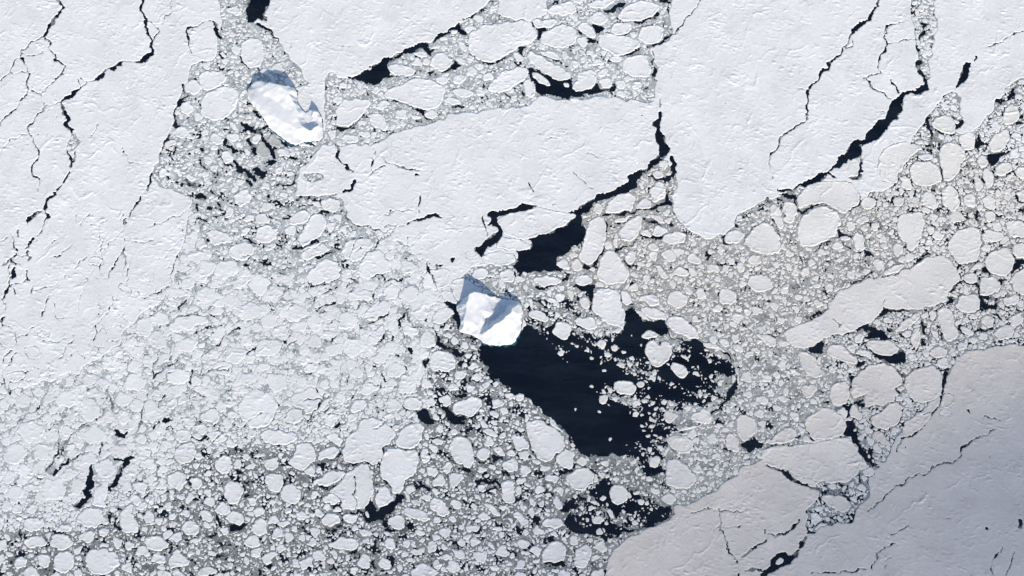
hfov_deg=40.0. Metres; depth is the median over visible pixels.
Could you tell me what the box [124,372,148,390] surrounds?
ice floe
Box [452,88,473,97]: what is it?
ice floe
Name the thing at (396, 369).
ice floe
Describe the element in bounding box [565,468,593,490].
ice floe
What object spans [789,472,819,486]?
ice floe
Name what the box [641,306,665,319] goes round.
ice floe
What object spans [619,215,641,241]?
ice floe
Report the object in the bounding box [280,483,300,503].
ice floe
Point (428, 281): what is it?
ice floe
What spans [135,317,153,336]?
ice floe
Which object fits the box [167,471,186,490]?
ice floe
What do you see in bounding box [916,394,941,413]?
ice floe
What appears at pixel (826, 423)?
ice floe
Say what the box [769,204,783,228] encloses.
ice floe
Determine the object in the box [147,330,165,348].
ice floe
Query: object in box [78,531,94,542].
ice floe
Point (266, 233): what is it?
ice floe
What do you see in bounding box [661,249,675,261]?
ice floe
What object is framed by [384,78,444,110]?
ice floe
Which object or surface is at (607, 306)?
ice floe
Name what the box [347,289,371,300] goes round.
ice floe
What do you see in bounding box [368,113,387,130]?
ice floe
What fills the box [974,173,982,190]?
ice floe
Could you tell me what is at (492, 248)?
ice floe
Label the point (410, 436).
ice floe
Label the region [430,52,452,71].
ice floe
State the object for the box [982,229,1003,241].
ice floe
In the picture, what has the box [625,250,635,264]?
ice floe
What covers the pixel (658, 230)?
ice floe
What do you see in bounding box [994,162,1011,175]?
ice floe
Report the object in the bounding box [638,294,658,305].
ice floe
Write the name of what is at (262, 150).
ice floe
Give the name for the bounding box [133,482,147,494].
ice floe
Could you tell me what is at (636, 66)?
ice floe
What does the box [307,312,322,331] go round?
ice floe
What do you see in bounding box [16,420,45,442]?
ice floe
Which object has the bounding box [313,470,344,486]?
ice floe
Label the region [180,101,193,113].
ice floe
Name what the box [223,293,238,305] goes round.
ice floe
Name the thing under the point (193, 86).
ice floe
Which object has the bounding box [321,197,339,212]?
ice floe
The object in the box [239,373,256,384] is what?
ice floe
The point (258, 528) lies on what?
ice floe
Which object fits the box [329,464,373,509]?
ice floe
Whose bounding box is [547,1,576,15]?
ice floe
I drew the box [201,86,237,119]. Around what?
ice floe
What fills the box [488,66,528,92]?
ice floe
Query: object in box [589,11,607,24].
ice floe
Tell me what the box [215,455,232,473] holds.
ice floe
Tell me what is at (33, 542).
ice floe
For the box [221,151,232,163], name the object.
ice floe
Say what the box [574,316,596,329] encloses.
ice floe
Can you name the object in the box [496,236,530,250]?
ice floe
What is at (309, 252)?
ice floe
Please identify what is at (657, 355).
ice floe
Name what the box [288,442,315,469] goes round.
ice floe
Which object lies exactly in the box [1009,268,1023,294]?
ice floe
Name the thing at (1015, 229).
ice floe
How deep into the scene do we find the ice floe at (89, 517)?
3397.40 m
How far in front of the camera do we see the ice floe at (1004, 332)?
3492.08 m
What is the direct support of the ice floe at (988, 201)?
on the water
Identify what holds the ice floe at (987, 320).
on the water
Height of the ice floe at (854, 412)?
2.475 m
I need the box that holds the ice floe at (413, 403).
[403,397,421,409]
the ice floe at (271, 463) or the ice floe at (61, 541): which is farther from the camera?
the ice floe at (271, 463)
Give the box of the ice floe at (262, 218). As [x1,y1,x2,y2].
[255,213,269,223]
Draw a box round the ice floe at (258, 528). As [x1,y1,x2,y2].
[251,518,267,535]
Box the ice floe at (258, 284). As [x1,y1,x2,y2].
[248,274,270,295]
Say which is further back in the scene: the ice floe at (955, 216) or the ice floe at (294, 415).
the ice floe at (955, 216)
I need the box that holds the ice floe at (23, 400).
[15,393,31,407]
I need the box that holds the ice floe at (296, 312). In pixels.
[279,303,308,321]
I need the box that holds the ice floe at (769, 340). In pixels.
[756,333,775,346]
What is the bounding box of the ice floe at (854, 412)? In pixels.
[849,404,861,419]
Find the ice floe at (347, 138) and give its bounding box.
[342,134,358,142]
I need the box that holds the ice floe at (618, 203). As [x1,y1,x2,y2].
[605,192,635,212]
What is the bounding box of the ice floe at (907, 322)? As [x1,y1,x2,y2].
[895,313,919,331]
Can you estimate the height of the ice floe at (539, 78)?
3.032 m
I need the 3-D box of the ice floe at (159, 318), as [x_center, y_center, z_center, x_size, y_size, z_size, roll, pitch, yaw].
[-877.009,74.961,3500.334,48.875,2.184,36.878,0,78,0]
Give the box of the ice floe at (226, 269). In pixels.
[214,260,238,278]
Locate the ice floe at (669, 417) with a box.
[663,411,677,422]
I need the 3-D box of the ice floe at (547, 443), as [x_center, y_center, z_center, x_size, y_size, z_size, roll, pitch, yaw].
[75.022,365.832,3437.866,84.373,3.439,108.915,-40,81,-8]
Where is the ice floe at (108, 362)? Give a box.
[102,354,116,371]
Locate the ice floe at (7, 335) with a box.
[0,325,15,346]
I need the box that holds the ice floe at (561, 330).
[552,322,570,339]
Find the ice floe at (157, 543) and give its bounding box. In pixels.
[144,535,168,550]
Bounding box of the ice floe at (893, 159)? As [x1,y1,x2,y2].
[877,141,921,183]
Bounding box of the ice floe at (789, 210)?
[782,201,797,222]
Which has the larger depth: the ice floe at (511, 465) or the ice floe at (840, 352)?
the ice floe at (840, 352)
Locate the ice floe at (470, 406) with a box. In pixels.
[452,396,481,416]
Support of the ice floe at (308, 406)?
on the water
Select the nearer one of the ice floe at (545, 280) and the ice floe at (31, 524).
the ice floe at (31, 524)
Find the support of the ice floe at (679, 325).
on the water
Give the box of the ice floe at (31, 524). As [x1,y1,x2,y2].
[23,517,44,531]
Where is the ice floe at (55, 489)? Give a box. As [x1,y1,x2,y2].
[42,478,65,499]
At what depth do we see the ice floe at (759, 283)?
3518.16 m
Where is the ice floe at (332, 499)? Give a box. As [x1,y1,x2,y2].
[322,493,339,504]
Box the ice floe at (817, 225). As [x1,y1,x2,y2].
[797,206,840,246]
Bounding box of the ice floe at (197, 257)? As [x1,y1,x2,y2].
[187,250,204,263]
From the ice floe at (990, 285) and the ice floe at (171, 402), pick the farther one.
the ice floe at (990, 285)
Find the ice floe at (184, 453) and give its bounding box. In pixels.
[174,441,195,463]
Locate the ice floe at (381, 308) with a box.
[363,300,390,320]
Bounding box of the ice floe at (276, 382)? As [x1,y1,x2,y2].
[265,373,286,391]
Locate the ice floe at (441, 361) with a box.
[429,350,455,371]
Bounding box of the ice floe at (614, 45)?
[598,33,639,55]
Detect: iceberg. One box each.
[247,80,322,146]
[456,292,521,347]
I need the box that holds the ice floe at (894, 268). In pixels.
[884,264,904,274]
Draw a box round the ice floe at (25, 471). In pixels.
[17,464,33,478]
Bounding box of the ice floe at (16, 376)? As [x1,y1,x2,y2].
[6,371,24,382]
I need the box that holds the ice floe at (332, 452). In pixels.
[318,446,338,459]
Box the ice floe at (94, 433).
[84,423,105,444]
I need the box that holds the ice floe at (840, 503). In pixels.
[821,494,850,512]
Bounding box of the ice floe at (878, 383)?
[850,362,901,406]
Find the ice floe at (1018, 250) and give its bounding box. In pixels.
[1012,243,1023,257]
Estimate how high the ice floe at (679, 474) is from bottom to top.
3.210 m
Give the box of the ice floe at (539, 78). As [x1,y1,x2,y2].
[532,72,549,85]
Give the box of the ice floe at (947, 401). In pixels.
[941,393,954,407]
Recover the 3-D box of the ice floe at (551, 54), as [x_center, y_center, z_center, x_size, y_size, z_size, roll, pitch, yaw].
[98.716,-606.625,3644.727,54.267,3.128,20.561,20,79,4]
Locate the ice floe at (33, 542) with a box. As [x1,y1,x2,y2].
[24,536,46,547]
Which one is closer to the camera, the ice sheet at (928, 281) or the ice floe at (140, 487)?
the ice floe at (140, 487)
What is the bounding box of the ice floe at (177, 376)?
[167,368,189,384]
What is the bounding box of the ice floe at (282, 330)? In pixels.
[271,325,288,335]
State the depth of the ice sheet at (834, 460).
3426.74 m
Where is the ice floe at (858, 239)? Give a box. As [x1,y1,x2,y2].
[853,232,864,249]
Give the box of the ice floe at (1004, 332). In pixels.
[994,325,1013,339]
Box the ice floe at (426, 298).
[417,289,437,307]
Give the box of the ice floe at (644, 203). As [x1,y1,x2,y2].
[636,198,650,208]
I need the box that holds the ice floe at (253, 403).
[238,389,277,427]
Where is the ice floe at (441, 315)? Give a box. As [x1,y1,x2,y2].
[432,307,453,323]
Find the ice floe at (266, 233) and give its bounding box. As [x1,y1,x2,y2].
[255,225,278,242]
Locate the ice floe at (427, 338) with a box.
[420,331,435,347]
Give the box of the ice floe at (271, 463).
[264,457,278,469]
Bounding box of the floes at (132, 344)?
[0,0,1023,575]
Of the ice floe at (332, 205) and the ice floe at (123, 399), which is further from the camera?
the ice floe at (332, 205)
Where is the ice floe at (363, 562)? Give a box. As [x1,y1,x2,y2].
[357,553,370,568]
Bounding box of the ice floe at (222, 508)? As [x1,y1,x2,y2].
[215,502,229,514]
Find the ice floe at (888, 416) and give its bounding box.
[870,402,902,429]
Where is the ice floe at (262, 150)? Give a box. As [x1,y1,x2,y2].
[256,141,269,157]
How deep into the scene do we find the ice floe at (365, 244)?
3536.83 m
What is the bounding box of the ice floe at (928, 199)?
[921,191,938,209]
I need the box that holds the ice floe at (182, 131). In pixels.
[176,126,189,137]
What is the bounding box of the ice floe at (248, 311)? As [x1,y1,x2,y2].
[236,302,260,323]
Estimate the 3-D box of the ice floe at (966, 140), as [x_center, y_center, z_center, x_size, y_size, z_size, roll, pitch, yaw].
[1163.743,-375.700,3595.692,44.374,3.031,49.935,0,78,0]
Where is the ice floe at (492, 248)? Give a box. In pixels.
[484,243,517,257]
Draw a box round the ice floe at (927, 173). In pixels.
[910,161,941,185]
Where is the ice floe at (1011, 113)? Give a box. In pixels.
[1002,104,1019,124]
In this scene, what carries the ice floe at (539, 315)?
on the water
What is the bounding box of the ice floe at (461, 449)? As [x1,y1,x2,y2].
[449,436,473,467]
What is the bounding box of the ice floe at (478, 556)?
[473,551,486,562]
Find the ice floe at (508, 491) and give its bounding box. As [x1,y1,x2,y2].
[501,480,514,502]
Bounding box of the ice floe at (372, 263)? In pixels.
[359,250,390,278]
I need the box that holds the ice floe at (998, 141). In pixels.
[988,129,1009,151]
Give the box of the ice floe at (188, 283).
[181,277,194,288]
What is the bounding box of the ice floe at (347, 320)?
[337,312,358,329]
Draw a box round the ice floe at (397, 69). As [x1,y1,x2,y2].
[388,64,414,75]
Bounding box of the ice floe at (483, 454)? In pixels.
[476,448,489,460]
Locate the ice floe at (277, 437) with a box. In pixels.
[259,429,296,444]
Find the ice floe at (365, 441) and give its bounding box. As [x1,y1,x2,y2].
[342,417,395,464]
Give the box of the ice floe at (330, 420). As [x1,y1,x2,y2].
[324,414,337,426]
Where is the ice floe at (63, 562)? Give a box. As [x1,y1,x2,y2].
[53,551,73,572]
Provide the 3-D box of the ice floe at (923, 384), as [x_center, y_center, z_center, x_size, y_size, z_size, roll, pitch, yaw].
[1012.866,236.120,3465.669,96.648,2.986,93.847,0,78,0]
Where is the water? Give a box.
[0,0,1023,575]
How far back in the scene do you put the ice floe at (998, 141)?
3595.28 m
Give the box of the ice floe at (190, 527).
[181,520,198,534]
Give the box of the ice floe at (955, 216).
[949,211,963,222]
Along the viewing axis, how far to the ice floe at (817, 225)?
3548.73 m
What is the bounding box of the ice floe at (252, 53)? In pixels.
[240,38,263,67]
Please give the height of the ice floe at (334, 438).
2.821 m
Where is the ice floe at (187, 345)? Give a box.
[176,338,197,351]
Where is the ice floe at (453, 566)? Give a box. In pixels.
[446,560,459,572]
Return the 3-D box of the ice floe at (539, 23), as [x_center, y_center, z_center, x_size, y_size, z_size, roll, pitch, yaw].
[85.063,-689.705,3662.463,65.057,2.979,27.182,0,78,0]
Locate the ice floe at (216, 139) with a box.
[210,133,223,144]
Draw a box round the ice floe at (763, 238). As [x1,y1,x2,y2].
[745,222,780,254]
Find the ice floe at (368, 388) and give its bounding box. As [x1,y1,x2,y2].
[356,383,379,394]
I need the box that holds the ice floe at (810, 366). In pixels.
[798,351,822,377]
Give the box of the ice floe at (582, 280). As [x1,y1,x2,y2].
[575,275,591,285]
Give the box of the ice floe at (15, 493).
[7,485,24,503]
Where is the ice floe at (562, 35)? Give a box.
[541,24,576,47]
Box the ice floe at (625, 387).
[614,380,635,394]
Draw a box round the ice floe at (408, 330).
[403,325,418,336]
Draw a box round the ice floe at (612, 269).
[597,250,628,284]
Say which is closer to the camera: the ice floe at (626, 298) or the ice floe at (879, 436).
the ice floe at (879, 436)
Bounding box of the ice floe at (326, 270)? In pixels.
[306,258,340,284]
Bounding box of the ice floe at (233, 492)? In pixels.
[224,481,243,503]
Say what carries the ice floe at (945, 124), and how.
on the water
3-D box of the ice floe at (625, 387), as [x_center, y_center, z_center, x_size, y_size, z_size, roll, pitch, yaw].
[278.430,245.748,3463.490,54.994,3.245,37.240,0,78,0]
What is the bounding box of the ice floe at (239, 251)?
[228,242,254,260]
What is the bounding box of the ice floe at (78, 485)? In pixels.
[70,477,85,495]
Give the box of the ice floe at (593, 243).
[579,216,605,264]
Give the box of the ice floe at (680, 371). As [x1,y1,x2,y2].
[670,363,687,377]
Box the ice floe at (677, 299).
[667,290,687,308]
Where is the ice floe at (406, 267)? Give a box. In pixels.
[400,260,417,273]
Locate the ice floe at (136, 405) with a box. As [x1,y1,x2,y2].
[130,398,143,411]
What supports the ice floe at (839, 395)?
on the water
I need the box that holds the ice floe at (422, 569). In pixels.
[411,563,438,575]
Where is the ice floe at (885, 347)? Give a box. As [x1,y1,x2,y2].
[866,340,898,355]
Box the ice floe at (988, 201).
[982,195,995,209]
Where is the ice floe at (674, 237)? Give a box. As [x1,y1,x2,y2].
[663,231,685,244]
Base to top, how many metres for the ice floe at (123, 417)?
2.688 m
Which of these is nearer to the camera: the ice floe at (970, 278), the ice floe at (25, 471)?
the ice floe at (25, 471)
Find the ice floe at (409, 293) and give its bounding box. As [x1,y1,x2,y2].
[401,285,417,301]
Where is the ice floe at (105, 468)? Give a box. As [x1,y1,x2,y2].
[94,458,115,477]
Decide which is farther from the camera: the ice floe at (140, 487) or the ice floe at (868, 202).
the ice floe at (868, 202)
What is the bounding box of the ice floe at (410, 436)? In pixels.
[395,423,423,448]
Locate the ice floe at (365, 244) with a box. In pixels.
[349,238,373,261]
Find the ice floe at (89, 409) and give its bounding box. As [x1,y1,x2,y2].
[79,397,100,421]
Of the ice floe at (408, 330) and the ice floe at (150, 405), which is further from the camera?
the ice floe at (408, 330)
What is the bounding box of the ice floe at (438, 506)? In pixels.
[430,497,449,516]
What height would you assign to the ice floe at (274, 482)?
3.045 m
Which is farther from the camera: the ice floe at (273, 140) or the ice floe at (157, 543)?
the ice floe at (273, 140)
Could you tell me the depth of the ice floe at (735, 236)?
3542.99 m
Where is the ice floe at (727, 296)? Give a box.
[719,288,735,304]
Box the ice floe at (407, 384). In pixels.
[398,374,415,393]
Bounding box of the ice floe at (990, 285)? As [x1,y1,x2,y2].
[980,276,1000,295]
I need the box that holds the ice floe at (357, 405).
[350,399,366,412]
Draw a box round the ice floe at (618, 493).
[609,484,627,504]
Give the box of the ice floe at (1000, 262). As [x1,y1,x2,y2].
[984,247,1013,275]
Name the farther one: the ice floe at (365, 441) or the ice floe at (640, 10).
the ice floe at (640, 10)
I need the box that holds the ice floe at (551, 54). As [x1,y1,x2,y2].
[540,50,558,59]
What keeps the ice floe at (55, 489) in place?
on the water
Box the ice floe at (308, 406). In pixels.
[291,387,329,413]
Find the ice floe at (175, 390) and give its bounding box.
[167,384,181,395]
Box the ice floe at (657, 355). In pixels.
[645,340,671,366]
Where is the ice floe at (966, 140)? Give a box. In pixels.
[959,132,974,149]
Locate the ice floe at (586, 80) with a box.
[572,69,595,91]
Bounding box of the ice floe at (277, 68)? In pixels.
[271,62,284,73]
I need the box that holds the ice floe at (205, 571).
[198,566,217,575]
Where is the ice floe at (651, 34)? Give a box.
[638,25,663,43]
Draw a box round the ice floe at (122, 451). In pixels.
[114,444,128,457]
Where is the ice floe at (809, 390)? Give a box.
[801,384,816,397]
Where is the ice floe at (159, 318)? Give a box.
[150,311,168,324]
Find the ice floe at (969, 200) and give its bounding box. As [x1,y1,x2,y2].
[963,193,974,207]
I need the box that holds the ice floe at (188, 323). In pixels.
[169,315,207,332]
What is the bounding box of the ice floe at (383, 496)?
[375,486,393,507]
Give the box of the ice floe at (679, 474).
[665,459,695,488]
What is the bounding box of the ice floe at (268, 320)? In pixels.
[261,313,277,327]
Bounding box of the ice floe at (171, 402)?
[165,394,176,408]
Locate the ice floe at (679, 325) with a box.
[666,316,698,338]
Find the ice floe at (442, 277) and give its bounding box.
[430,268,450,288]
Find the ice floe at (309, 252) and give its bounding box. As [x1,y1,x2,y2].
[301,242,329,259]
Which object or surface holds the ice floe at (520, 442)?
on the water
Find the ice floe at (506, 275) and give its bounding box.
[499,269,514,281]
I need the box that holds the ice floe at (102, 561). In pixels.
[85,548,119,574]
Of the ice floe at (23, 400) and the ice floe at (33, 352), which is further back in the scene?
the ice floe at (33, 352)
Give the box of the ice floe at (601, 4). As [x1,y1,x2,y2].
[587,0,613,8]
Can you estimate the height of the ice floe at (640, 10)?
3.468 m
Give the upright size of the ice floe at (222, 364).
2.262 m
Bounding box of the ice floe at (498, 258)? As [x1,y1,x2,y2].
[482,251,514,265]
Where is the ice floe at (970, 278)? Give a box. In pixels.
[964,273,976,283]
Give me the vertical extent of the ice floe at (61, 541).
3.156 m
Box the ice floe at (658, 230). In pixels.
[652,225,667,235]
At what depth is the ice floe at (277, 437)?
3438.05 m
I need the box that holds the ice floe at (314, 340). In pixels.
[308,334,320,347]
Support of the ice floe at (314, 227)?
on the water
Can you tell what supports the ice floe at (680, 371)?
on the water
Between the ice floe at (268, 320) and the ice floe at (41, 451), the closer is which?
the ice floe at (41, 451)
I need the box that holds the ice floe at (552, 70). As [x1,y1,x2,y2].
[527,51,570,80]
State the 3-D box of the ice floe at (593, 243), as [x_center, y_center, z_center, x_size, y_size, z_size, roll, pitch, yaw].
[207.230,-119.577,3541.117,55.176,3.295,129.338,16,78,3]
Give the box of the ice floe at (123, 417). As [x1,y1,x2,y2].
[117,410,130,423]
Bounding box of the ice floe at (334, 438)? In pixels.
[326,433,342,445]
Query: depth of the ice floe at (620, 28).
3659.17 m
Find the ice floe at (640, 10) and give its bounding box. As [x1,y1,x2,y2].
[618,0,658,21]
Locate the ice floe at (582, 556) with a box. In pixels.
[573,544,591,567]
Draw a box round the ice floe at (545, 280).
[533,275,561,286]
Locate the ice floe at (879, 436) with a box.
[872,431,888,444]
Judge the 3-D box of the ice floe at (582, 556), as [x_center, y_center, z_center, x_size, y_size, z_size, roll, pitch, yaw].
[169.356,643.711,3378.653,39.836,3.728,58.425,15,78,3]
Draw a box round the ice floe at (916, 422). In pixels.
[902,412,930,436]
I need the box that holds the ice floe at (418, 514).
[404,507,429,521]
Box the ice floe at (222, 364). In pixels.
[212,361,231,375]
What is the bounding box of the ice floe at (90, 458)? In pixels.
[82,452,97,463]
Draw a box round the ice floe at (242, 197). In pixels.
[234,189,251,206]
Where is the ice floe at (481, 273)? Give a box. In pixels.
[472,267,487,278]
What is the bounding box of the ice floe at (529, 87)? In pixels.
[523,79,534,97]
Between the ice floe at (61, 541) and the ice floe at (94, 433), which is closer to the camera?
the ice floe at (61, 541)
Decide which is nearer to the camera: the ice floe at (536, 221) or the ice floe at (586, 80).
the ice floe at (536, 221)
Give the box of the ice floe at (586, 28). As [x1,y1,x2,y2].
[578,22,595,37]
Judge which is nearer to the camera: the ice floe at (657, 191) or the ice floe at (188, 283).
the ice floe at (188, 283)
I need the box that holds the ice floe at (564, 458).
[556,449,574,468]
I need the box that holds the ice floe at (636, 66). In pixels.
[622,55,650,76]
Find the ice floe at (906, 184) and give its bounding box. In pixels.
[900,176,911,189]
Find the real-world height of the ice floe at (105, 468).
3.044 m
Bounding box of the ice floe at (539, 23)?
[532,18,556,27]
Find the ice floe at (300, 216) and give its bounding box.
[289,210,309,224]
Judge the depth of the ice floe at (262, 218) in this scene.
3552.92 m
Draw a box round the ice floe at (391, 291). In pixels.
[377,283,399,298]
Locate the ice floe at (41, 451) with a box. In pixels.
[33,442,49,460]
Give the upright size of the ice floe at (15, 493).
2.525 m
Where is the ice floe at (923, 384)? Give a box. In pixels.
[903,365,941,402]
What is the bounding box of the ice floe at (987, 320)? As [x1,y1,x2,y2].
[981,315,993,327]
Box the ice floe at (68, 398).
[53,390,78,407]
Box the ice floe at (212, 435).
[206,431,226,443]
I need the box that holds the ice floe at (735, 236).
[724,229,744,243]
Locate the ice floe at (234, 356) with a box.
[222,347,246,363]
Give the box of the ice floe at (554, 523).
[542,518,562,528]
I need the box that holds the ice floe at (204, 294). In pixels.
[196,286,211,301]
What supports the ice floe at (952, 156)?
on the water
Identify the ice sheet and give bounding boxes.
[0,0,1023,393]
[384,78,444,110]
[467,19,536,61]
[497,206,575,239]
[605,344,1023,575]
[761,437,861,483]
[784,255,959,348]
[797,181,859,212]
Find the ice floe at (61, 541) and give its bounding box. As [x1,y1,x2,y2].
[50,534,73,549]
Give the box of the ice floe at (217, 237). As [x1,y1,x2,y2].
[206,230,231,245]
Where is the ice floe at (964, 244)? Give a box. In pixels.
[948,227,981,263]
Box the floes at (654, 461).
[566,155,1023,575]
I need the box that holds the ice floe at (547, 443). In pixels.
[526,419,564,461]
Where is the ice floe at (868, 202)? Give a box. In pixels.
[861,196,875,209]
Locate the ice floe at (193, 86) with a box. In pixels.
[184,79,201,94]
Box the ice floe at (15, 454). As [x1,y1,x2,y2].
[2,443,29,463]
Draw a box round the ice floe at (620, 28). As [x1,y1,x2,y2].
[611,22,631,34]
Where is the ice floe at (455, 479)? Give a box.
[449,473,463,487]
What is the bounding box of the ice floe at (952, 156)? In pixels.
[939,142,965,180]
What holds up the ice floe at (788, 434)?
on the water
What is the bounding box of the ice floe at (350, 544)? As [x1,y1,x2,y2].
[328,536,358,550]
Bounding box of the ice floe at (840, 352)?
[826,344,857,363]
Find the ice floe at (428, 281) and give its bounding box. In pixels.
[422,272,436,290]
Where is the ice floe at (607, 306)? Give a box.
[592,288,624,327]
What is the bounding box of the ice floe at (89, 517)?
[76,507,108,527]
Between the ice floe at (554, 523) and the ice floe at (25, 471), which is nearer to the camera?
the ice floe at (554, 523)
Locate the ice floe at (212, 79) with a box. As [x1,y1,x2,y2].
[199,70,226,89]
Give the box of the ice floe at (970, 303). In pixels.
[955,294,979,312]
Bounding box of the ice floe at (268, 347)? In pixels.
[255,339,281,355]
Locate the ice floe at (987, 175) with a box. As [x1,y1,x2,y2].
[982,168,993,187]
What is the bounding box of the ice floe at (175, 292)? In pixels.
[166,287,187,297]
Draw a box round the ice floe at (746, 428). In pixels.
[736,414,757,441]
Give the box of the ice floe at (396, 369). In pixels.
[386,362,405,377]
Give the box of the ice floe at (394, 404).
[386,397,401,412]
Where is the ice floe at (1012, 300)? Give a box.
[1003,294,1018,305]
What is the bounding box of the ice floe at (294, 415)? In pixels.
[285,408,302,424]
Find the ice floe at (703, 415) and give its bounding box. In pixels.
[690,408,711,423]
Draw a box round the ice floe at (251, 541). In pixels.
[243,535,259,547]
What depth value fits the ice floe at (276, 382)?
3466.66 m
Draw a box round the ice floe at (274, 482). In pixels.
[264,473,283,491]
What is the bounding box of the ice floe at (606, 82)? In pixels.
[599,78,611,87]
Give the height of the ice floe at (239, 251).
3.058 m
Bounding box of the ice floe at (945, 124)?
[931,115,955,133]
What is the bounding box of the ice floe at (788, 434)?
[765,427,796,443]
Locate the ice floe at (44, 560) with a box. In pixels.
[37,554,49,567]
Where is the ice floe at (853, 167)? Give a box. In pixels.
[848,158,859,176]
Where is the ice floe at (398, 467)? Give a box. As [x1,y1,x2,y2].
[380,448,418,493]
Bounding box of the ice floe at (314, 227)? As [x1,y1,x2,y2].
[298,214,325,246]
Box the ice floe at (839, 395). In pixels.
[829,381,849,405]
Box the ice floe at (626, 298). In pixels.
[621,290,631,304]
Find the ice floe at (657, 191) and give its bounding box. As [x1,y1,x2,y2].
[649,181,665,201]
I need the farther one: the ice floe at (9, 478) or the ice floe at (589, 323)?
the ice floe at (589, 323)
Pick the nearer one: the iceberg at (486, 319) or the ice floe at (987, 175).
the iceberg at (486, 319)
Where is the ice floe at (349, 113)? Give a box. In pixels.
[335,98,370,126]
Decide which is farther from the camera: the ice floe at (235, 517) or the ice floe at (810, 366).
the ice floe at (810, 366)
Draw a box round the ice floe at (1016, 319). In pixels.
[1008,312,1023,328]
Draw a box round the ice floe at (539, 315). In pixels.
[529,310,547,321]
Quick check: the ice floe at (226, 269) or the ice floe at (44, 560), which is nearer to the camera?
the ice floe at (44, 560)
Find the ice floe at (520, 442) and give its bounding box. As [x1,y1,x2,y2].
[511,434,528,450]
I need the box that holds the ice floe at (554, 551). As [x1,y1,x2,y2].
[542,541,565,562]
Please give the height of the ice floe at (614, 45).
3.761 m
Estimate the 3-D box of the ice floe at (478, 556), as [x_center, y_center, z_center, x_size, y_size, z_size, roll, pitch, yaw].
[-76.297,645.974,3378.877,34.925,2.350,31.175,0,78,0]
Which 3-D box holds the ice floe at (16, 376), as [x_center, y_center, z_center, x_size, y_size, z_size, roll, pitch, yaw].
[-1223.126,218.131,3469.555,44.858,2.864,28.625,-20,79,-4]
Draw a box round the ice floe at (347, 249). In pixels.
[341,239,355,258]
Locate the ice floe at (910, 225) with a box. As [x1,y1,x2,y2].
[897,212,924,250]
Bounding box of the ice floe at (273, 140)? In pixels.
[268,134,281,147]
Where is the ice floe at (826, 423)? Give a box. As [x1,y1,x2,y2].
[804,407,846,439]
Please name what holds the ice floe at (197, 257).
on the water
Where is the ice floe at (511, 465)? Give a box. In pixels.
[502,458,517,471]
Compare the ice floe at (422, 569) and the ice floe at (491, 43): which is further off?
the ice floe at (491, 43)
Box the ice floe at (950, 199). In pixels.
[941,185,959,211]
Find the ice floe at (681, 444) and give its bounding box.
[666,435,693,453]
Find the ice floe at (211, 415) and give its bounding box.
[200,408,219,424]
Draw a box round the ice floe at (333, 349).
[325,344,342,355]
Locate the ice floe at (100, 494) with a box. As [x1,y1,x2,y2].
[92,480,108,507]
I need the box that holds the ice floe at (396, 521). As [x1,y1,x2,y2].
[388,515,404,529]
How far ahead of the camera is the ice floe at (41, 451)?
3430.85 m
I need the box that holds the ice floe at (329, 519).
[321,513,339,526]
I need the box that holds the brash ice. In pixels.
[0,0,1023,575]
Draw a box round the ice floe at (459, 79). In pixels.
[453,74,466,83]
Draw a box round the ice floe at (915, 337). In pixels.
[910,327,920,350]
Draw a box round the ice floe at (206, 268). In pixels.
[195,259,215,277]
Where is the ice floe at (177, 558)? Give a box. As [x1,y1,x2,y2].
[168,549,188,568]
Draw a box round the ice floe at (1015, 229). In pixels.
[1006,220,1023,237]
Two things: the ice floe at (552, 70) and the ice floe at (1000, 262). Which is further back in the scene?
the ice floe at (552, 70)
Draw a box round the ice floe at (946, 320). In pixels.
[937,307,958,340]
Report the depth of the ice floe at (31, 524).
3394.37 m
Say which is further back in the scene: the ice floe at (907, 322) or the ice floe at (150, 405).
the ice floe at (907, 322)
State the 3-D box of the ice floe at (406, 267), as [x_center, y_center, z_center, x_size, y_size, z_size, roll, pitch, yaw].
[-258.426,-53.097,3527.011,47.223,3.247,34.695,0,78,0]
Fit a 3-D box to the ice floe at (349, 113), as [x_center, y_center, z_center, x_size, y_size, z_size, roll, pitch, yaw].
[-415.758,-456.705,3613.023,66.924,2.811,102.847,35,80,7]
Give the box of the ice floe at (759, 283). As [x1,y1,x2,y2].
[747,274,772,291]
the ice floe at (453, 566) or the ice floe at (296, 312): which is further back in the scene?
the ice floe at (296, 312)
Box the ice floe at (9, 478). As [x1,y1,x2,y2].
[2,470,15,483]
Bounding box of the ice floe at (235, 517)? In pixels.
[226,510,243,524]
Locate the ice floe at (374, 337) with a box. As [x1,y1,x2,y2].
[368,325,384,343]
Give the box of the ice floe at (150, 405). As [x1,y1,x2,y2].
[144,399,157,414]
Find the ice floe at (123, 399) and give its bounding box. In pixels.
[115,391,132,406]
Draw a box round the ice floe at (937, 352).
[929,346,946,357]
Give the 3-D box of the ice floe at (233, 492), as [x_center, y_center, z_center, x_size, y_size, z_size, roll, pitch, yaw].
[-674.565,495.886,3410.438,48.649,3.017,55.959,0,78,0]
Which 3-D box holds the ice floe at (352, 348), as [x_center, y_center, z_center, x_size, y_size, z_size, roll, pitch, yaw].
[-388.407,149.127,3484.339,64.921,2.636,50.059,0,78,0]
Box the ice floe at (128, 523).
[120,504,137,532]
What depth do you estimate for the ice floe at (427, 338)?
3488.02 m
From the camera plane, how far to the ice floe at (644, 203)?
3560.75 m
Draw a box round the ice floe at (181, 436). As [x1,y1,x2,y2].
[175,429,191,442]
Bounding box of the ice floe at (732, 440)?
[725,433,739,452]
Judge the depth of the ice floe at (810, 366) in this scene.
3475.24 m
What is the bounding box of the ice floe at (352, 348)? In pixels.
[342,338,366,357]
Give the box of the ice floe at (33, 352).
[24,346,40,358]

